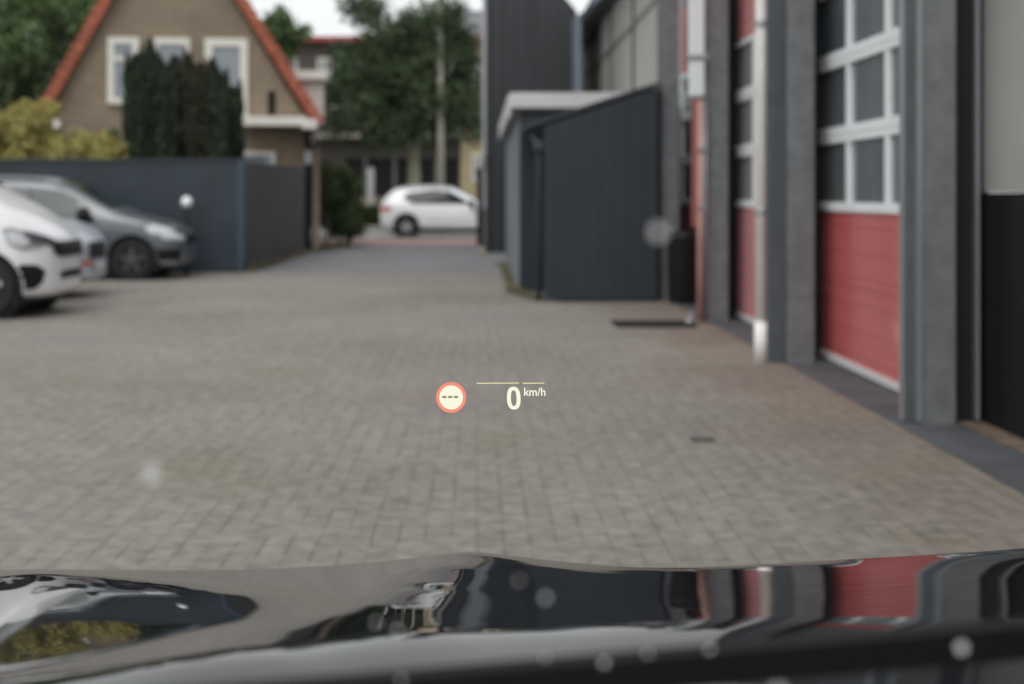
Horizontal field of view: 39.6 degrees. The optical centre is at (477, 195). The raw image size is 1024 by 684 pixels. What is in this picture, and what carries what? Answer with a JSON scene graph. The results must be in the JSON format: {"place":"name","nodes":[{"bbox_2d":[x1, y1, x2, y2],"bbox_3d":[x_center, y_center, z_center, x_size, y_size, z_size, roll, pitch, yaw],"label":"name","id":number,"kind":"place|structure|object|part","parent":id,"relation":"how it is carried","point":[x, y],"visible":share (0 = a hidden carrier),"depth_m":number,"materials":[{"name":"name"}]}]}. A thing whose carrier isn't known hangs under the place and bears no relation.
{"place":"outdoors","nodes":[
{"label":"outdoors","id":0,"kind":"place"},
{"bbox_2d":[107,128,122,141],"bbox_3d":[-6.932,0.048,26.996,0.557,2.643,0.587,0,0,0],"label":"garden bush","id":1,"kind":"object","parent":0,"point":[113,131],"visible":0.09,"depth_m":26.85,"materials":[{"name":"green plant"}]},
{"bbox_2d":[319,226,389,229],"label":"pavement","id":2,"kind":"structure","parent":0,"point":[376,228],"depth_m":56.50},
{"bbox_2d":[259,245,508,269],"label":"lane asphalt","id":3,"kind":"structure","parent":0,"point":[413,257],"depth_m":30.43,"materials":[{"name":"grey asphalt"}]},
{"bbox_2d":[244,247,311,272],"bbox_3d":[-4.109,1.317,29.747,0.412,0.274,9.035,0,0,0],"label":"grass strip","id":4,"kind":"object","parent":3,"relation":"on","point":[263,264],"visible":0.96,"depth_m":28.69,"materials":[{"name":"green plant"}]},
{"bbox_2d":[319,157,345,246],"bbox_3d":[-4.087,0.171,37.497,1.222,2.403,1.634,0,0,0],"label":"laurel bush","id":5,"kind":"object","parent":3,"relation":"on","point":[328,189],"visible":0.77,"depth_m":37.23,"materials":[{"name":"green plant"}]},
{"bbox_2d":[312,240,355,251],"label":"corner weeds","id":6,"kind":"object","parent":3,"relation":"on","point":[337,245],"visible":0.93,"depth_m":36.08,"materials":[{"name":"green plant"}]},
{"bbox_2d":[319,160,365,243],"bbox_3d":[-3.813,0.217,38.262,1.690,2.318,1.514,0,0,0],"label":"laurel bush","id":7,"kind":"object","parent":3,"relation":"on","point":[351,185],"visible":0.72,"depth_m":37.92,"materials":[{"name":"green plant"}]},
{"bbox_2d":[332,195,370,243],"bbox_3d":[-3.494,0.635,38.670,1.074,1.481,1.647,0,0,13],"label":"laurel bush","id":8,"kind":"object","parent":3,"relation":"on","point":[361,229],"visible":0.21,"depth_m":38.61,"materials":[{"name":"green plant"}]},
{"bbox_2d":[256,270,509,272],"bbox_3d":[-1.300,1.366,25.600,6.648,0.001,0.899,0,0,3],"label":"lane joint","id":9,"kind":"object","parent":3,"relation":"on","point":[428,271],"visible":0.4,"depth_m":25.55,"materials":[{"name":"concrete"}]},
{"bbox_2d":[476,168,482,245],"bbox_3d":[0.078,0.310,39.000,0.227,2.120,0.260,0,0,0],"label":"gate post","id":10,"kind":"object","parent":3,"relation":"on","point":[479,213],"visible":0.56,"depth_m":38.90,"materials":[{"name":"black"}]},
{"bbox_2d":[479,248,485,253],"bbox_3d":[0.115,1.320,33.700,0.170,0.100,1.000,0,0,0],"label":"kerb stone","id":11,"kind":"object","parent":3,"relation":"on","point":[482,251],"visible":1,"depth_m":33.21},
{"bbox_2d":[481,0,576,252],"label":"profiled sheet building","id":12,"kind":"structure","parent":3,"relation":"on","point":[526,46],"depth_m":33.90,"materials":[{"name":"grey metal"}]},
{"bbox_2d":[288,10,481,196],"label":"apartment block","id":13,"kind":"structure","parent":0,"point":[462,163],"depth_m":74.97,"materials":[{"name":"brown brick"}]},
{"bbox_2d":[288,57,297,69],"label":"window","id":14,"kind":"structure","parent":13,"relation":"in","point":[296,65],"depth_m":74.97,"materials":[{"name":"grey glass"}]},
{"bbox_2d":[317,57,331,80],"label":"window","id":15,"kind":"structure","parent":13,"relation":"in","point":[321,61],"depth_m":74.97,"materials":[{"name":"beige paint"}]},
{"bbox_2d":[464,20,475,30],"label":"roof window","id":16,"kind":"structure","parent":13,"relation":"in","point":[472,21],"depth_m":75.76,"materials":[{"name":"grey glass"}]},
{"bbox_2d":[472,155,481,181],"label":"window","id":17,"kind":"structure","parent":13,"relation":"in","point":[476,159],"depth_m":74.62,"materials":[{"name":"beige paint"}]},
{"bbox_2d":[319,230,476,239],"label":"road","id":18,"kind":"structure","parent":0,"point":[378,235],"depth_m":47.48,"materials":[{"name":"grey asphalt"}]},
{"bbox_2d":[0,45,60,157],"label":"garden tree","id":19,"kind":"object","parent":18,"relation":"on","point":[34,88],"visible":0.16,"depth_m":43.12,"materials":[{"name":"green plant"}]},
{"bbox_2d":[13,0,61,47],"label":"garden tree","id":20,"kind":"object","parent":18,"relation":"on","point":[32,28],"visible":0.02,"depth_m":47.73,"materials":[{"name":"green plant"}]},
{"bbox_2d":[0,0,99,92],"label":"garden tree","id":21,"kind":"object","parent":18,"relation":"on","point":[63,48],"visible":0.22,"depth_m":43.32,"materials":[{"name":"green plant"}]},
{"bbox_2d":[261,3,313,69],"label":"garden tree","id":22,"kind":"object","parent":18,"relation":"on","point":[286,34],"visible":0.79,"depth_m":46.68,"materials":[{"name":"green plant"}]},
{"bbox_2d":[320,0,481,185],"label":"street tree","id":23,"kind":"object","parent":18,"relation":"on","point":[395,76],"visible":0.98,"depth_m":50.82,"materials":[{"name":"green plant"}]},
{"bbox_2d":[380,185,476,237],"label":"passing suv","id":24,"kind":"object","parent":18,"relation":"on","point":[410,211],"visible":0.73,"depth_m":46.05,"materials":[{"name":"white paint"}]},
{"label":"side window","id":25,"kind":"part","parent":24,"relation":"part of","materials":[{"name":"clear glass"}]},
{"bbox_2d":[436,0,445,233],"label":"street lamp","id":26,"kind":"object","parent":18,"relation":"on","point":[440,153],"visible":0.47,"depth_m":50.40,"materials":[{"name":"beige metal"}]},
{"bbox_2d":[319,240,476,244],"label":"bike path","id":27,"kind":"structure","parent":0,"point":[414,242],"depth_m":41.31,"materials":[{"name":"asphalt"}]},
{"bbox_2d":[356,197,476,205],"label":"garden wall","id":28,"kind":"structure","parent":0,"point":[378,200],"depth_m":62.60,"materials":[{"name":"brick"}]},
{"bbox_2d":[0,272,1023,569],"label":"yard paving","id":29,"kind":"structure","parent":0,"point":[258,420],"depth_m":7.92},
{"bbox_2d":[0,183,81,319],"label":"car","id":30,"kind":"object","parent":29,"relation":"on","point":[40,256],"visible":0.98,"depth_m":15.90,"materials":[{"name":"white paint"}]},
{"bbox_2d":[60,217,106,281],"bbox_3d":[-7.409,0.591,19.410,4.532,1.666,2.280,0,0,0],"label":"parked car","id":31,"kind":"object","parent":29,"relation":"on","point":[94,258],"visible":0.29,"depth_m":19.27,"materials":[{"name":"silver metal"}]},
{"bbox_2d":[0,175,196,279],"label":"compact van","id":32,"kind":"object","parent":29,"relation":"on","point":[140,245],"visible":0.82,"depth_m":22.99,"materials":[{"name":"grey paint"}]},
{"bbox_3d":[-6.680,0.120,22.983,0.986,0.432,0.126,0,0,0],"label":"side window","id":33,"kind":"part","parent":32,"relation":"part of","materials":[{"name":"grey glass"}]},
{"bbox_2d":[0,159,304,272],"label":"board fence","id":34,"kind":"object","parent":29,"relation":"on","point":[242,214],"visible":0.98,"depth_m":25.20,"materials":[{"name":"blue"}]},
{"bbox_2d":[181,196,191,274],"bbox_3d":[-5.046,0.692,24.700,0.190,1.356,0.190,0,0,0],"label":"globe lamp","id":35,"kind":"object","parent":29,"relation":"on","point":[186,202],"visible":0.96,"depth_m":24.66,"materials":[{"name":"white glass"}]},
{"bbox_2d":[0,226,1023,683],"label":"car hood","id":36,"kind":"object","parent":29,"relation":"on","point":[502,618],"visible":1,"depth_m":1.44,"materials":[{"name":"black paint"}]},
{"bbox_2d":[436,382,544,412],"bbox_3d":[0.022,0.327,2.299,0.177,0.050,0.002,0,0,0],"label":"head up display","id":37,"kind":"object","parent":36,"relation":"attached to","point":[450,397],"visible":1,"depth_m":2.30,"materials":[{"name":"white"}]},
{"bbox_2d":[495,261,547,300],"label":"grass","id":38,"kind":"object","parent":29,"relation":"on","point":[511,286],"visible":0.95,"depth_m":20.27,"materials":[{"name":"green plant"}]},
{"bbox_2d":[499,93,680,290],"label":"flat roof shed","id":39,"kind":"structure","parent":29,"relation":"on","point":[520,110],"depth_m":20.30,"materials":[{"name":"wood"}]},
{"bbox_2d":[521,81,660,299],"bbox_3d":[1.490,-0.065,19.235,1.740,2.810,1.930,0,0,0],"label":"lean to shed","id":40,"kind":"object","parent":29,"relation":"on","point":[600,194],"visible":1,"depth_m":18.30,"materials":[{"name":"grey metal"}]},
{"bbox_2d":[611,320,696,327],"bbox_3d":[1.860,1.356,15.070,0.829,0.028,0.700,0,0,0],"label":"drain channel","id":41,"kind":"object","parent":29,"relation":"on","point":[649,323],"visible":0.99,"depth_m":14.86,"materials":[{"name":"black metal"}]},
{"bbox_2d":[685,311,695,322],"bbox_3d":[2.274,1.304,15.142,0.087,0.135,0.350,0,0,16],"label":"pipe elbow","id":42,"kind":"object","parent":41,"relation":"on","point":[691,318],"visible":0.91,"depth_m":15.10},
{"bbox_2d":[666,230,696,302],"bbox_3d":[2.601,0.904,17.970,0.424,0.929,0.484,0,0,0],"label":"wheelie bin","id":43,"kind":"object","parent":29,"relation":"on","point":[682,262],"visible":0.97,"depth_m":17.84,"materials":[{"name":"black plastic"}]},
{"bbox_2d":[689,436,715,441],"bbox_3d":[1.262,1.363,7.970,0.130,0.014,0.160,0,0,0],"label":"valve cover","id":44,"kind":"object","parent":29,"relation":"on","point":[702,439],"visible":1,"depth_m":7.94,"materials":[{"name":"grey metal"}]},
{"bbox_2d":[673,299,1023,493],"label":"facade strip","id":45,"kind":"object","parent":29,"relation":"on","point":[996,459],"depth_m":8.48,"materials":[{"name":"concrete"}]},
{"bbox_2d":[958,421,1023,452],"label":"soil edge","id":46,"kind":"object","parent":29,"relation":"on","point":[1008,439],"visible":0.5,"depth_m":8.12,"materials":[{"name":"brown soil"}]},
{"label":"ground","id":47,"kind":"structure","parent":0,"visible":0},
{"bbox_2d":[0,106,57,158],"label":"golden shrub","id":48,"kind":"object","parent":47,"relation":"on","point":[6,152],"visible":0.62,"depth_m":26.36,"materials":[{"name":"yellow plant"}]},
{"bbox_2d":[5,97,63,154],"bbox_3d":[-8.282,-0.239,26.489,0.940,3.223,1.174,0,0,34],"label":"golden shrub","id":49,"kind":"object","parent":47,"relation":"on","point":[32,117],"visible":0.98,"depth_m":26.30,"materials":[{"name":"yellow plant"}]},
{"bbox_2d":[0,0,93,112],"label":"garden tree","id":50,"kind":"object","parent":47,"relation":"on","point":[22,9],"visible":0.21,"depth_m":44.78,"materials":[{"name":"green plant"}]},
{"bbox_2d":[30,124,102,158],"bbox_3d":[-7.618,0.014,26.516,1.596,2.720,1.080,0,0,24],"label":"golden shrub","id":51,"kind":"object","parent":47,"relation":"on","point":[79,142],"visible":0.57,"depth_m":26.28,"materials":[{"name":"yellow plant"}]},
{"bbox_2d":[77,130,132,158],"bbox_3d":[-6.926,0.073,26.498,1.075,2.600,1.237,0,0,0],"label":"golden shrub","id":52,"kind":"object","parent":47,"relation":"on","point":[110,148],"visible":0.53,"depth_m":26.32,"materials":[{"name":"yellow plant"}]},
{"bbox_2d":[119,50,145,158],"bbox_3d":[-6.497,-0.709,27.006,0.650,4.157,0.669,0,0,0],"label":"columnar conifer","id":53,"kind":"object","parent":47,"relation":"on","point":[130,74],"visible":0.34,"depth_m":26.83,"materials":[{"name":"green plant"}]},
{"bbox_2d":[123,81,155,158],"bbox_3d":[-6.239,-0.386,26.476,0.612,3.512,0.589,0,0,0],"label":"columnar conifer","id":54,"kind":"object","parent":47,"relation":"on","point":[140,106],"visible":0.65,"depth_m":26.39,"materials":[{"name":"green plant"}]},
{"bbox_2d":[136,36,160,157],"bbox_3d":[-6.200,-0.839,26.993,0.588,4.417,0.584,0,0,0],"label":"columnar conifer","id":55,"kind":"object","parent":47,"relation":"on","point":[147,61],"visible":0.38,"depth_m":26.85,"materials":[{"name":"green plant"}]},
{"bbox_2d":[150,50,171,156],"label":"columnar conifer","id":56,"kind":"object","parent":47,"relation":"on","point":[161,61],"visible":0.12,"depth_m":26.83,"materials":[{"name":"green plant"}]},
{"bbox_2d":[149,66,180,158],"bbox_3d":[-5.815,-0.517,26.478,0.596,3.774,0.627,0,0,0],"label":"columnar conifer","id":57,"kind":"object","parent":47,"relation":"on","point":[165,106],"visible":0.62,"depth_m":26.36,"materials":[{"name":"green plant"}]},
{"bbox_2d":[163,53,186,158],"bbox_3d":[-5.748,-0.674,26.984,0.604,4.088,0.656,0,0,0],"label":"columnar conifer","id":58,"kind":"object","parent":47,"relation":"on","point":[174,62],"visible":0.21,"depth_m":26.89,"materials":[{"name":"green plant"}]},
{"bbox_2d":[37,0,326,250],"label":"gabled house","id":59,"kind":"structure","parent":47,"relation":"on","point":[283,118],"depth_m":34.57,"materials":[{"name":"brown brick"}]},
{"bbox_2d":[107,37,138,103],"bbox_3d":[-8.543,-3.014,34.324,0.743,1.613,0.120,0,0,-7],"label":"window","id":60,"kind":"structure","parent":59,"relation":"in","point":[116,46],"depth_m":34.32,"materials":[{"name":"beige paint"}]},
{"bbox_2d":[152,37,189,64],"bbox_3d":[-7.427,-3.227,34.465,0.913,1.189,0.120,0,0,-7],"label":"window","id":61,"kind":"structure","parent":59,"relation":"in","point":[167,46],"depth_m":34.48,"materials":[{"name":"beige paint"}]},
{"bbox_2d":[205,38,247,115],"bbox_3d":[-6.112,-2.775,34.631,1.040,2.091,0.120,0,0,-7],"label":"window","id":62,"kind":"structure","parent":59,"relation":"in","point":[232,54],"depth_m":34.66,"materials":[{"name":"beige paint"}]},
{"bbox_2d":[243,151,275,163],"bbox_3d":[-5.406,-0.685,34.720,0.955,0.775,0.120,0,0,-7],"label":"window","id":63,"kind":"structure","parent":59,"relation":"in","point":[259,157],"depth_m":34.75,"materials":[{"name":"beige paint"}]},
{"bbox_2d":[268,91,275,114],"bbox_3d":[-5.033,-2.266,34.818,0.191,0.584,0.020,0,0,-7],"label":"slit window","id":64,"kind":"structure","parent":59,"relation":"in","point":[271,94],"depth_m":34.81,"materials":[{"name":"black glass"}]},
{"bbox_2d":[176,45,199,158],"bbox_3d":[-5.473,-0.769,26.981,0.632,4.278,0.673,0,0,0],"label":"columnar conifer","id":65,"kind":"object","parent":47,"relation":"on","point":[187,61],"visible":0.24,"depth_m":26.85,"materials":[{"name":"green plant"}]},
{"bbox_2d":[178,66,208,158],"bbox_3d":[-5.258,-0.528,26.500,0.661,3.796,0.612,0,0,0],"label":"columnar conifer","id":66,"kind":"object","parent":47,"relation":"on","point":[195,136],"visible":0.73,"depth_m":26.37,"materials":[{"name":"green plant"}]},
{"bbox_2d":[188,55,212,155],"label":"columnar conifer","id":67,"kind":"object","parent":47,"relation":"on","point":[202,66],"visible":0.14,"depth_m":26.90,"materials":[{"name":"green plant"}]},
{"bbox_2d":[203,56,222,156],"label":"columnar conifer","id":68,"kind":"object","parent":47,"relation":"on","point":[206,80],"visible":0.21,"depth_m":26.88,"materials":[{"name":"green plant"}]},
{"bbox_2d":[203,74,233,158],"bbox_3d":[-4.843,-0.443,26.528,0.576,3.625,0.577,0,0,0],"label":"columnar conifer","id":69,"kind":"object","parent":47,"relation":"on","point":[217,101],"visible":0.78,"depth_m":26.35,"materials":[{"name":"green plant"}]},
{"bbox_2d":[211,67,231,154],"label":"columnar conifer","id":70,"kind":"object","parent":47,"relation":"on","point":[226,85],"visible":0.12,"depth_m":26.95,"materials":[{"name":"green plant"}]},
{"bbox_2d":[226,78,245,160],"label":"columnar conifer","id":71,"kind":"object","parent":47,"relation":"on","point":[236,137],"visible":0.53,"depth_m":26.88,"materials":[{"name":"green plant"}]},
{"bbox_2d":[572,0,1023,439],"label":"garage hall","id":72,"kind":"structure","parent":47,"relation":"on","point":[847,167],"depth_m":11.02,"materials":[{"name":"black"}]},
{"bbox_2d":[680,5,696,231],"bbox_3d":[2.907,-0.962,18.375,0.045,3.336,3.650,0,0,0],"label":"overhead door","id":73,"kind":"structure","parent":72,"relation":"in","point":[686,101],"depth_m":19.82,"materials":[{"name":"metal"}]},
{"bbox_2d":[736,0,754,323],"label":"overhead door","id":74,"kind":"structure","parent":72,"relation":"in","point":[745,96],"depth_m":15.35,"materials":[{"name":"metal"}]},
{"bbox_2d":[819,0,898,391],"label":"overhead door","id":75,"kind":"structure","parent":72,"relation":"in","point":[859,61],"depth_m":10.76,"materials":[{"name":"metal"}]},
{"label":"verge ground","id":76,"kind":"structure","parent":0,"visible":0},
{"bbox_2d":[319,203,380,224],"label":"clipped hedge","id":77,"kind":"object","parent":76,"relation":"on","point":[372,210],"visible":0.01,"depth_m":59.31,"materials":[{"name":"green plant"}]},
{"bbox_2d":[367,168,373,204],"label":"marker post","id":78,"kind":"object","parent":76,"relation":"on","point":[370,185],"visible":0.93,"depth_m":61.50,"materials":[{"name":"grey"}]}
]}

